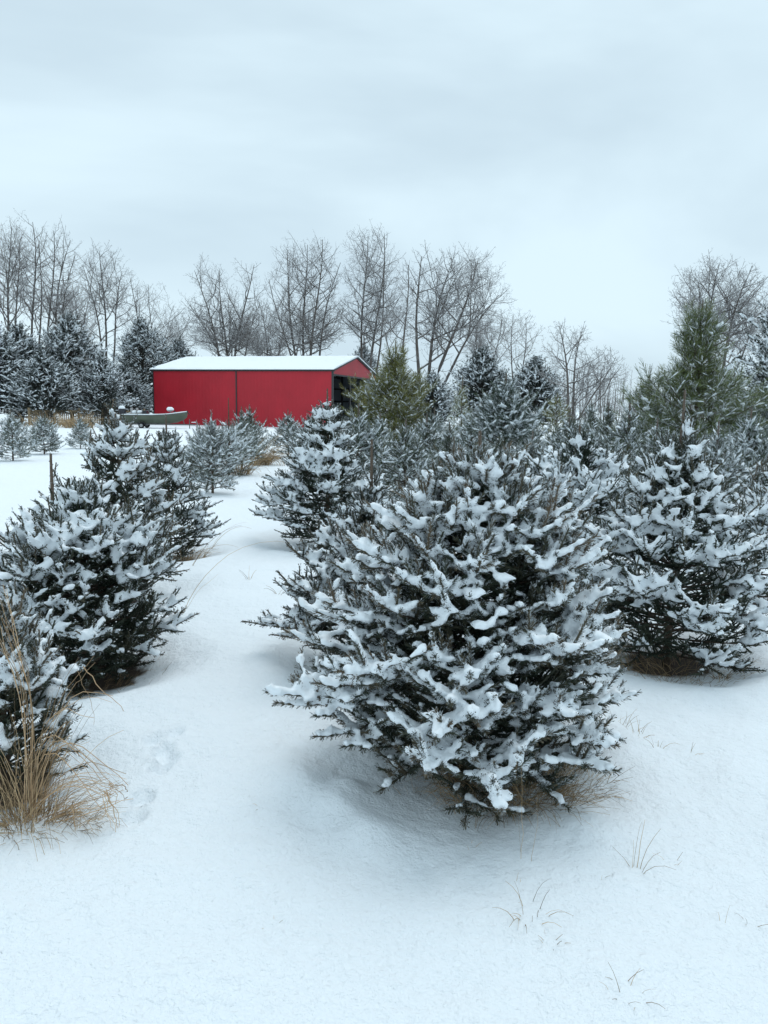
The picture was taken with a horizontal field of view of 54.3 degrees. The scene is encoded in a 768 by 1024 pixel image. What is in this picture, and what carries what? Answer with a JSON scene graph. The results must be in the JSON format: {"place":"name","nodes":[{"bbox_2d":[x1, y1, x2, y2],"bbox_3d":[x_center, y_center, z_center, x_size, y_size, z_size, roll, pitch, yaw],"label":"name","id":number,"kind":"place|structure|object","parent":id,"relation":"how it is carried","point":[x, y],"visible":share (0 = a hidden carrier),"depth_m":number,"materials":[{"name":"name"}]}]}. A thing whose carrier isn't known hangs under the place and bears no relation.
{"place":"outdoors","nodes":[
{"label":"outdoors","id":0,"kind":"place"},
{"bbox_2d":[185,541,279,610],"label":"tall grass","id":1,"kind":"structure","parent":0,"point":[216,575],"depth_m":5.78,"materials":[{"name":"beige plant"}]},
{"bbox_2d":[0,405,767,1023],"bbox_3d":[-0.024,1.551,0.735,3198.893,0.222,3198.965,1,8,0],"label":"snow ground","id":2,"kind":"structure","parent":0,"point":[250,817],"depth_m":2.68,"materials":[{"name":"white snow"}]},
{"bbox_2d":[0,321,33,414],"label":"cedar tree","id":3,"kind":"object","parent":2,"relation":"on","point":[8,350],"visible":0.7,"depth_m":54.09,"materials":[{"name":"green plant"}]},
{"bbox_2d":[0,217,39,418],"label":"bare tree","id":4,"kind":"object","parent":2,"relation":"on","point":[9,270],"visible":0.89,"depth_m":72.41,"materials":[{"name":"grey plant"}]},
{"bbox_2d":[0,408,43,460],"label":"pine tree","id":5,"kind":"object","parent":2,"relation":"on","point":[12,425],"visible":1,"depth_m":20.86,"materials":[{"name":"green plant"}]},
{"bbox_2d":[0,209,58,417],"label":"bare tree","id":6,"kind":"object","parent":2,"relation":"on","point":[31,310],"visible":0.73,"depth_m":73.61,"materials":[{"name":"grey plant"}]},
{"bbox_2d":[0,319,73,422],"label":"cedar tree","id":7,"kind":"object","parent":2,"relation":"on","point":[20,332],"visible":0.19,"depth_m":56.32,"materials":[{"name":"green plant"}]},
{"bbox_2d":[0,345,82,422],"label":"cedar tree","id":8,"kind":"object","parent":2,"relation":"on","point":[36,365],"visible":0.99,"depth_m":52.67,"materials":[{"name":"green plant"}]},
{"bbox_2d":[0,587,88,800],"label":"spruce tree","id":9,"kind":"object","parent":2,"relation":"on","point":[43,668],"visible":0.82,"depth_m":3.21,"materials":[{"name":"green plant"}]},
{"bbox_2d":[27,411,66,453],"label":"pine tree","id":10,"kind":"object","parent":2,"relation":"on","point":[41,424],"visible":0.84,"depth_m":23.82,"materials":[{"name":"green plant"}]},
{"bbox_2d":[23,215,89,418],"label":"bare tree","id":11,"kind":"object","parent":2,"relation":"on","point":[49,302],"visible":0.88,"depth_m":72.34,"materials":[{"name":"grey plant"}]},
{"bbox_2d":[14,409,102,426],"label":"brush clump","id":12,"kind":"object","parent":2,"relation":"on","point":[30,422],"visible":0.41,"depth_m":49.06,"materials":[{"name":"brown plant"}]},
{"bbox_2d":[0,585,129,860],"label":"grass clump","id":13,"kind":"object","parent":2,"relation":"on","point":[34,810],"visible":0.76,"depth_m":2.88,"materials":[{"name":"beige plant"}]},
{"bbox_2d":[23,310,111,418],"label":"cedar tree","id":14,"kind":"object","parent":2,"relation":"on","point":[62,341],"visible":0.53,"depth_m":58.07,"materials":[{"name":"green plant"}]},
{"bbox_2d":[45,281,104,416],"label":"bare tree","id":15,"kind":"object","parent":2,"relation":"on","point":[84,316],"visible":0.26,"depth_m":92.60,"materials":[{"name":"grey plant"}]},
{"bbox_2d":[52,410,101,427],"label":"brush clump","id":16,"kind":"object","parent":2,"relation":"on","point":[70,422],"visible":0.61,"depth_m":47.37,"materials":[{"name":"brown plant"}]},
{"bbox_2d":[64,415,93,448],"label":"pine tree","id":17,"kind":"object","parent":2,"relation":"on","point":[84,428],"visible":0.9,"depth_m":26.78,"materials":[{"name":"green plant"}]},
{"bbox_2d":[28,408,144,424],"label":"field fence","id":18,"kind":"object","parent":2,"relation":"on","point":[73,411],"visible":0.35,"depth_m":54.04,"materials":[{"name":"brown wood"}]},
{"bbox_2d":[0,451,198,698],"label":"spruce tree","id":19,"kind":"object","parent":2,"relation":"on","point":[85,530],"visible":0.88,"depth_m":4.49,"materials":[{"name":"green plant"}]},
{"bbox_2d":[70,352,139,424],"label":"cedar tree","id":20,"kind":"object","parent":2,"relation":"on","point":[104,373],"visible":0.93,"depth_m":55.77,"materials":[{"name":"green plant"}]},
{"bbox_2d":[71,239,143,416],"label":"bare tree","id":21,"kind":"object","parent":2,"relation":"on","point":[103,299],"visible":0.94,"depth_m":75.47,"materials":[{"name":"grey plant"}]},
{"bbox_2d":[35,399,194,591],"bbox_3d":[-2.234,-0.059,6.415,1.248,1.807,1.241,5,9,25],"label":"spruce tree","id":22,"kind":"object","parent":2,"relation":"on","point":[129,471],"visible":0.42,"depth_m":6.22,"materials":[{"name":"green plant"}]},
{"bbox_2d":[72,656,169,698],"bbox_3d":[-1.865,1.055,4.679,1.179,0.241,1.184,1,8,0],"label":"grass clump","id":23,"kind":"object","parent":2,"relation":"on","point":[119,679],"visible":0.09,"depth_m":4.70,"materials":[{"name":"brown plant"}]},
{"bbox_2d":[105,361,152,413],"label":"cedar tree","id":24,"kind":"object","parent":2,"relation":"on","point":[132,386],"visible":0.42,"depth_m":62.82,"materials":[{"name":"green plant"}]},
{"bbox_2d":[107,314,182,412],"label":"cedar tree","id":25,"kind":"object","parent":2,"relation":"on","point":[141,336],"visible":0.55,"depth_m":71.73,"materials":[{"name":"green plant"}]},
{"bbox_2d":[113,279,207,387],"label":"bare tree","id":26,"kind":"object","parent":2,"relation":"on","point":[166,316],"visible":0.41,"depth_m":89.85,"materials":[{"name":"grey plant"}]},
{"bbox_2d":[134,281,189,357],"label":"bare tree","id":27,"kind":"object","parent":2,"relation":"on","point":[170,316],"visible":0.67,"depth_m":79.95,"materials":[{"name":"grey plant"}]},
{"bbox_2d":[128,419,195,428],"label":"trailer","id":28,"kind":"object","parent":2,"relation":"on","point":[141,425],"visible":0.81,"depth_m":49.76,"materials":[{"name":"grey metal"}]},
{"bbox_2d":[118,406,189,423],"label":"fishing boat","id":29,"kind":"object","parent":28,"relation":"on","point":[145,417],"visible":0.91,"depth_m":49.67,"materials":[{"name":"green metal"}]},
{"bbox_2d":[152,337,195,385],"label":"cedar tree","id":30,"kind":"object","parent":2,"relation":"on","point":[178,345],"visible":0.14,"depth_m":76.07,"materials":[{"name":"green plant"}]},
{"bbox_2d":[131,413,230,558],"bbox_3d":[-2.409,-0.234,8.257,1.090,1.710,1.234,7,10,38],"label":"spruce tree","id":31,"kind":"object","parent":2,"relation":"on","point":[169,454],"visible":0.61,"depth_m":8.15,"materials":[{"name":"green plant"}]},
{"bbox_2d":[172,539,220,561],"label":"grass clump","id":32,"kind":"object","parent":2,"relation":"on","point":[192,557],"visible":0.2,"depth_m":8.34,"materials":[{"name":"beige plant"}]},
{"bbox_2d":[183,424,221,475],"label":"pine tree","id":33,"kind":"object","parent":2,"relation":"on","point":[195,468],"visible":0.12,"depth_m":15.86,"materials":[{"name":"green plant"}]},
{"bbox_2d":[178,410,248,492],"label":"pine tree","id":34,"kind":"object","parent":2,"relation":"on","point":[211,442],"visible":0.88,"depth_m":13.47,"materials":[{"name":"green plant"}]},
{"bbox_2d":[193,525,239,564],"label":"tall grass","id":35,"kind":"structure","parent":2,"relation":"on","point":[211,547],"depth_m":7.42,"materials":[{"name":"beige plant"}]},
{"bbox_2d":[178,253,271,355],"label":"bare tree","id":36,"kind":"object","parent":2,"relation":"on","point":[239,338],"visible":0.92,"depth_m":72.54,"materials":[{"name":"grey plant"}]},
{"bbox_2d":[204,398,261,475],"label":"pine tree","id":37,"kind":"object","parent":2,"relation":"on","point":[242,439],"visible":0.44,"depth_m":16.92,"materials":[{"name":"green plant"}]},
{"bbox_2d":[218,444,266,475],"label":"grass clump","id":38,"kind":"object","parent":2,"relation":"on","point":[247,470],"visible":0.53,"depth_m":17.32,"materials":[{"name":"beige plant"}]},
{"bbox_2d":[225,406,267,463],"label":"pine tree","id":39,"kind":"object","parent":2,"relation":"on","point":[247,430],"visible":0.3,"depth_m":18.86,"materials":[{"name":"green plant"}]},
{"bbox_2d":[229,403,275,453],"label":"pine tree","id":40,"kind":"object","parent":2,"relation":"on","point":[250,420],"visible":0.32,"depth_m":21.83,"materials":[{"name":"green plant"}]},
{"bbox_2d":[150,356,376,427],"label":"red barn","id":41,"kind":"structure","parent":2,"relation":"on","point":[272,389],"depth_m":60.10,"materials":[{"name":"metal"}]},
{"bbox_2d":[233,298,296,355],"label":"bare tree","id":42,"kind":"object","parent":2,"relation":"on","point":[261,349],"visible":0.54,"depth_m":92.68,"materials":[{"name":"grey plant"}]},
{"bbox_2d":[250,429,289,466],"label":"grass clump","id":43,"kind":"object","parent":2,"relation":"on","point":[270,458],"visible":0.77,"depth_m":20.34,"materials":[{"name":"beige plant"}]},
{"bbox_2d":[263,410,302,456],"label":"pine tree","id":44,"kind":"object","parent":2,"relation":"on","point":[289,428],"visible":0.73,"depth_m":23.73,"materials":[{"name":"green plant"}]},
{"bbox_2d":[259,234,349,355],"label":"bare tree","id":45,"kind":"object","parent":2,"relation":"on","point":[310,337],"visible":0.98,"depth_m":71.67,"materials":[{"name":"grey plant"}]},
{"bbox_2d":[284,406,331,470],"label":"pine tree","id":46,"kind":"object","parent":2,"relation":"on","point":[300,427],"visible":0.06,"depth_m":16.93,"materials":[{"name":"green plant"}]},
{"bbox_2d":[248,389,399,549],"bbox_3d":[-0.739,-0.459,8.962,1.659,2.014,1.715,-3,9,-24],"label":"spruce tree","id":47,"kind":"object","parent":2,"relation":"on","point":[307,460],"visible":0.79,"depth_m":8.78,"materials":[{"name":"green plant"}]},
{"bbox_2d":[241,439,453,668],"bbox_3d":[-0.132,0.315,4.777,1.468,1.574,1.340,-2,9,-23],"label":"spruce tree","id":48,"kind":"object","parent":2,"relation":"on","point":[331,536],"visible":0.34,"depth_m":4.61,"materials":[{"name":"green plant"}]},
{"bbox_2d":[0,361,724,421],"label":"distant thicket","id":49,"kind":"object","parent":2,"relation":"on","point":[600,411],"visible":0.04,"depth_m":106.44,"materials":[{"name":"grey plant"}]},
{"bbox_2d":[347,345,383,379],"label":"tree","id":50,"kind":"object","parent":2,"relation":"on","point":[365,352],"visible":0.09,"depth_m":83.08,"materials":[{"name":"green plant"}]},
{"bbox_2d":[330,400,402,498],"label":"pine tree","id":51,"kind":"object","parent":2,"relation":"on","point":[363,437],"visible":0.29,"depth_m":11.83,"materials":[{"name":"green plant"}]},
{"bbox_2d":[333,219,412,372],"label":"bare tree","id":52,"kind":"object","parent":2,"relation":"on","point":[367,322],"visible":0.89,"depth_m":74.78,"materials":[{"name":"grey plant"}]},
{"bbox_2d":[359,410,399,471],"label":"pine tree","id":53,"kind":"object","parent":2,"relation":"on","point":[385,429],"visible":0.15,"depth_m":16.84,"materials":[{"name":"green plant"}]},
{"bbox_2d":[339,339,437,457],"bbox_3d":[0.143,-2.806,19.806,2.625,3.540,2.809,1,8,0],"label":"pine tree","id":54,"kind":"object","parent":2,"relation":"on","point":[385,389],"visible":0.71,"depth_m":19.37,"materials":[{"name":"green plant"}]},
{"bbox_2d":[367,260,420,391],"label":"bare tree","id":55,"kind":"object","parent":2,"relation":"on","point":[396,317],"visible":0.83,"depth_m":58.27,"materials":[{"name":"grey plant"}]},
{"bbox_2d":[355,416,443,506],"bbox_3d":[0.303,-0.635,10.906,1.484,1.534,1.164,-5,10,-38],"label":"pine tree","id":56,"kind":"object","parent":2,"relation":"on","point":[410,449],"visible":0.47,"depth_m":10.84,"materials":[{"name":"green plant"}]},
{"bbox_2d":[383,763,442,794],"bbox_3d":[0.130,1.151,3.284,0.332,0.120,0.336,1,8,0],"label":"grass clump","id":57,"kind":"object","parent":2,"relation":"on","point":[417,787],"visible":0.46,"depth_m":3.22,"materials":[{"name":"brown plant"}]},
{"bbox_2d":[397,412,443,485],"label":"pine tree","id":58,"kind":"object","parent":2,"relation":"on","point":[429,436],"visible":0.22,"depth_m":13.37,"materials":[{"name":"green plant"}]},
{"bbox_2d":[410,370,456,423],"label":"cedar tree","id":59,"kind":"object","parent":2,"relation":"on","point":[439,393],"visible":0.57,"depth_m":56.82,"materials":[{"name":"green plant"}]},
{"bbox_2d":[409,407,457,450],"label":"pine tree","id":60,"kind":"object","parent":2,"relation":"on","point":[434,417],"visible":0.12,"depth_m":18.79,"materials":[{"name":"green plant"}]},
{"bbox_2d":[419,422,477,474],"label":"pine tree","id":61,"kind":"object","parent":2,"relation":"on","point":[447,442],"visible":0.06,"depth_m":11.92,"materials":[{"name":"green plant"}]},
{"bbox_2d":[261,427,642,829],"bbox_3d":[0.440,0.429,3.445,1.594,1.628,1.900,6,9,32],"label":"spruce tree","id":62,"kind":"object","parent":2,"relation":"on","point":[490,517],"visible":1,"depth_m":3.06,"materials":[{"name":"green plant"}]},
{"bbox_2d":[396,242,517,421],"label":"bare tree","id":63,"kind":"object","parent":2,"relation":"on","point":[440,306],"visible":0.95,"depth_m":64.03,"materials":[{"name":"grey plant"}]},
{"bbox_2d":[444,376,473,441],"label":"pine tree","id":64,"kind":"object","parent":2,"relation":"on","point":[461,403],"visible":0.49,"depth_m":23.69,"materials":[{"name":"green plant"}]},
{"bbox_2d":[440,410,498,458],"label":"pine tree","id":65,"kind":"object","parent":2,"relation":"on","point":[465,436],"visible":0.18,"depth_m":16.32,"materials":[{"name":"green plant"}]},
{"bbox_2d":[455,403,501,450],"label":"pine tree","id":66,"kind":"object","parent":2,"relation":"on","point":[470,419],"visible":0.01,"depth_m":22.71,"materials":[{"name":"green plant"}]},
{"bbox_2d":[446,345,513,417],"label":"cedar tree","id":67,"kind":"object","parent":2,"relation":"on","point":[482,364],"visible":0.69,"depth_m":60.42,"materials":[{"name":"green plant"}]},
{"bbox_2d":[456,299,517,387],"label":"bare tree","id":68,"kind":"object","parent":2,"relation":"on","point":[476,338],"visible":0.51,"depth_m":89.70,"materials":[{"name":"grey plant"}]},
{"bbox_2d":[457,369,552,451],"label":"pine tree","id":69,"kind":"object","parent":2,"relation":"on","point":[498,415],"visible":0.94,"depth_m":12.29,"materials":[{"name":"green plant"}]},
{"bbox_2d":[493,310,544,378],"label":"bare tree","id":70,"kind":"object","parent":2,"relation":"on","point":[526,344],"visible":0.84,"depth_m":73.31,"materials":[{"name":"grey plant"}]},
{"bbox_2d":[494,411,546,458],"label":"pine tree","id":71,"kind":"object","parent":2,"relation":"on","point":[538,430],"visible":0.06,"depth_m":19.64,"materials":[{"name":"green plant"}]},
{"bbox_2d":[408,727,634,827],"bbox_3d":[0.552,1.128,3.194,0.966,0.350,0.828,4,8,20],"label":"grass clump","id":72,"kind":"object","parent":2,"relation":"on","point":[529,800],"visible":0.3,"depth_m":3.10,"materials":[{"name":"brown plant"}]},
{"bbox_2d":[509,430,555,476],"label":"pine tree","id":73,"kind":"object","parent":2,"relation":"on","point":[530,451],"visible":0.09,"depth_m":10.73,"materials":[{"name":"green plant"}]},
{"bbox_2d":[493,880,572,931],"bbox_3d":[0.449,1.246,2.380,0.244,0.119,0.221,-1,8,-13],"label":"grass tuft","id":74,"kind":"object","parent":2,"relation":"on","point":[522,909],"visible":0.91,"depth_m":2.37,"materials":[{"name":"beige plant"}]},
{"bbox_2d":[502,354,569,425],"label":"cedar tree","id":75,"kind":"object","parent":2,"relation":"on","point":[535,383],"visible":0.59,"depth_m":58.31,"materials":[{"name":"green plant"}]},
{"bbox_2d":[540,393,572,446],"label":"pine tree","id":76,"kind":"object","parent":2,"relation":"on","point":[551,414],"visible":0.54,"depth_m":21.75,"materials":[{"name":"green plant"}]},
{"bbox_2d":[538,411,598,450],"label":"pine tree","id":77,"kind":"object","parent":2,"relation":"on","point":[561,436],"visible":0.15,"depth_m":13.37,"materials":[{"name":"green plant"}]},
{"bbox_2d":[533,737,616,796],"bbox_3d":[0.887,1.135,3.360,0.411,0.195,0.451,1,8,0],"label":"grass clump","id":78,"kind":"object","parent":2,"relation":"on","point":[576,769],"visible":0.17,"depth_m":3.37,"materials":[{"name":"brown plant"}]},
{"bbox_2d":[534,321,629,421],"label":"bare tree","id":79,"kind":"object","parent":2,"relation":"on","point":[588,373],"visible":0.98,"depth_m":49.22,"materials":[{"name":"grey plant"}]},
{"bbox_2d":[571,400,606,444],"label":"pine tree","id":80,"kind":"object","parent":2,"relation":"on","point":[590,418],"visible":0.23,"depth_m":23.70,"materials":[{"name":"green plant"}]},
{"bbox_2d":[520,425,663,586],"bbox_3d":[1.862,-0.007,7.285,1.644,1.695,1.504,-1,8,-16],"label":"spruce tree","id":81,"kind":"object","parent":2,"relation":"on","point":[583,458],"visible":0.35,"depth_m":7.03,"materials":[{"name":"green plant"}]},
{"bbox_2d":[581,402,626,449],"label":"pine tree","id":82,"kind":"object","parent":2,"relation":"on","point":[606,413],"visible":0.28,"depth_m":17.31,"materials":[{"name":"green plant"}]},
{"bbox_2d":[599,401,652,494],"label":"pine tree","id":83,"kind":"object","parent":2,"relation":"on","point":[628,428],"visible":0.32,"depth_m":12.81,"materials":[{"name":"green plant"}]},
{"bbox_2d":[601,964,663,1008],"bbox_3d":[0.673,1.306,2.062,0.161,0.081,0.123,1,8,0],"label":"grass tuft","id":84,"kind":"object","parent":2,"relation":"on","point":[630,985],"visible":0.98,"depth_m":2.08,"materials":[{"name":"beige plant"}]},
{"bbox_2d":[619,717,651,737],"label":"grass tuft","id":85,"kind":"object","parent":2,"relation":"on","point":[638,728],"visible":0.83,"depth_m":3.78,"materials":[{"name":"beige plant"}]},
{"bbox_2d":[602,416,672,522],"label":"pine tree","id":86,"kind":"object","parent":2,"relation":"on","point":[645,445],"visible":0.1,"depth_m":10.45,"materials":[{"name":"green plant"}]},
{"bbox_2d":[631,384,655,412],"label":"cedar tree","id":87,"kind":"object","parent":2,"relation":"on","point":[642,395],"visible":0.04,"depth_m":118.25,"materials":[{"name":"green plant"}]},
{"bbox_2d":[617,821,669,873],"bbox_3d":[0.948,1.209,2.643,0.176,0.143,0.210,-5,10,-37],"label":"grass tuft","id":88,"kind":"object","parent":2,"relation":"on","point":[644,854],"visible":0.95,"depth_m":2.66,"materials":[{"name":"beige plant"}]},
{"bbox_2d":[648,396,681,439],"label":"pine tree","id":89,"kind":"object","parent":2,"relation":"on","point":[673,420],"visible":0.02,"depth_m":19.73,"materials":[{"name":"green plant"}]},
{"bbox_2d":[576,390,767,677],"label":"spruce tree","id":90,"kind":"object","parent":2,"relation":"on","point":[684,476],"visible":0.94,"depth_m":4.83,"materials":[{"name":"green plant"}]},
{"bbox_2d":[605,639,765,686],"bbox_3d":[1.959,1.008,5.040,1.198,0.262,1.224,1,8,0],"label":"grass clump","id":91,"kind":"object","parent":2,"relation":"on","point":[643,660],"visible":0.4,"depth_m":5.01,"materials":[{"name":"brown plant"}]},
{"bbox_2d":[606,294,767,469],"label":"pine tree","id":92,"kind":"object","parent":2,"relation":"on","point":[695,354],"visible":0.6,"depth_m":14.47,"materials":[{"name":"green plant"}]},
{"bbox_2d":[667,249,767,430],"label":"bare tree","id":93,"kind":"object","parent":2,"relation":"on","point":[728,305],"visible":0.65,"depth_m":48.29,"materials":[{"name":"grey plant"}]},
{"bbox_2d":[704,671,734,680],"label":"grass tuft","id":94,"kind":"object","parent":2,"relation":"on","point":[730,675],"visible":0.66,"depth_m":4.83,"materials":[{"name":"plant"}]},
{"bbox_2d":[700,393,748,449],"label":"pine tree","id":95,"kind":"object","parent":2,"relation":"on","point":[729,412],"visible":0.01,"depth_m":16.78,"materials":[{"name":"green plant"}]},
{"bbox_2d":[695,419,766,529],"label":"pine tree","id":96,"kind":"object","parent":2,"relation":"on","point":[728,467],"visible":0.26,"depth_m":9.08,"materials":[{"name":"green plant"}]},
{"bbox_2d":[700,404,767,502],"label":"pine tree","id":97,"kind":"object","parent":2,"relation":"on","point":[750,431],"visible":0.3,"depth_m":11.28,"materials":[{"name":"green plant"}]},
{"bbox_2d":[716,446,767,600],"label":"spruce tree","id":98,"kind":"object","parent":2,"relation":"on","point":[757,493],"visible":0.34,"depth_m":6.55,"materials":[{"name":"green plant"}]},
{"bbox_2d":[720,289,767,411],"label":"cedar tree","id":99,"kind":"object","parent":2,"relation":"on","point":[753,339],"visible":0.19,"depth_m":29.55,"materials":[{"name":"green plant"}]},
{"bbox_2d":[736,324,767,432],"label":"cedar tree","id":100,"kind":"object","parent":2,"relation":"on","point":[762,355],"visible":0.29,"depth_m":23.77,"materials":[{"name":"green plant"}]},
{"bbox_2d":[739,405,767,472],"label":"pine tree","id":101,"kind":"object","parent":2,"relation":"on","point":[765,414],"visible":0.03,"depth_m":14.85,"materials":[{"name":"green plant"}]},
{"bbox_2d":[0,0,767,412],"label":"sky","id":102,"kind":"structure","parent":0,"point":[602,149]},
{"bbox_2d":[516,710,537,860],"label":"tall grass","id":103,"kind":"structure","parent":0,"point":[518,821],"depth_m":2.67,"materials":[{"name":"brown plant"}]}
]}

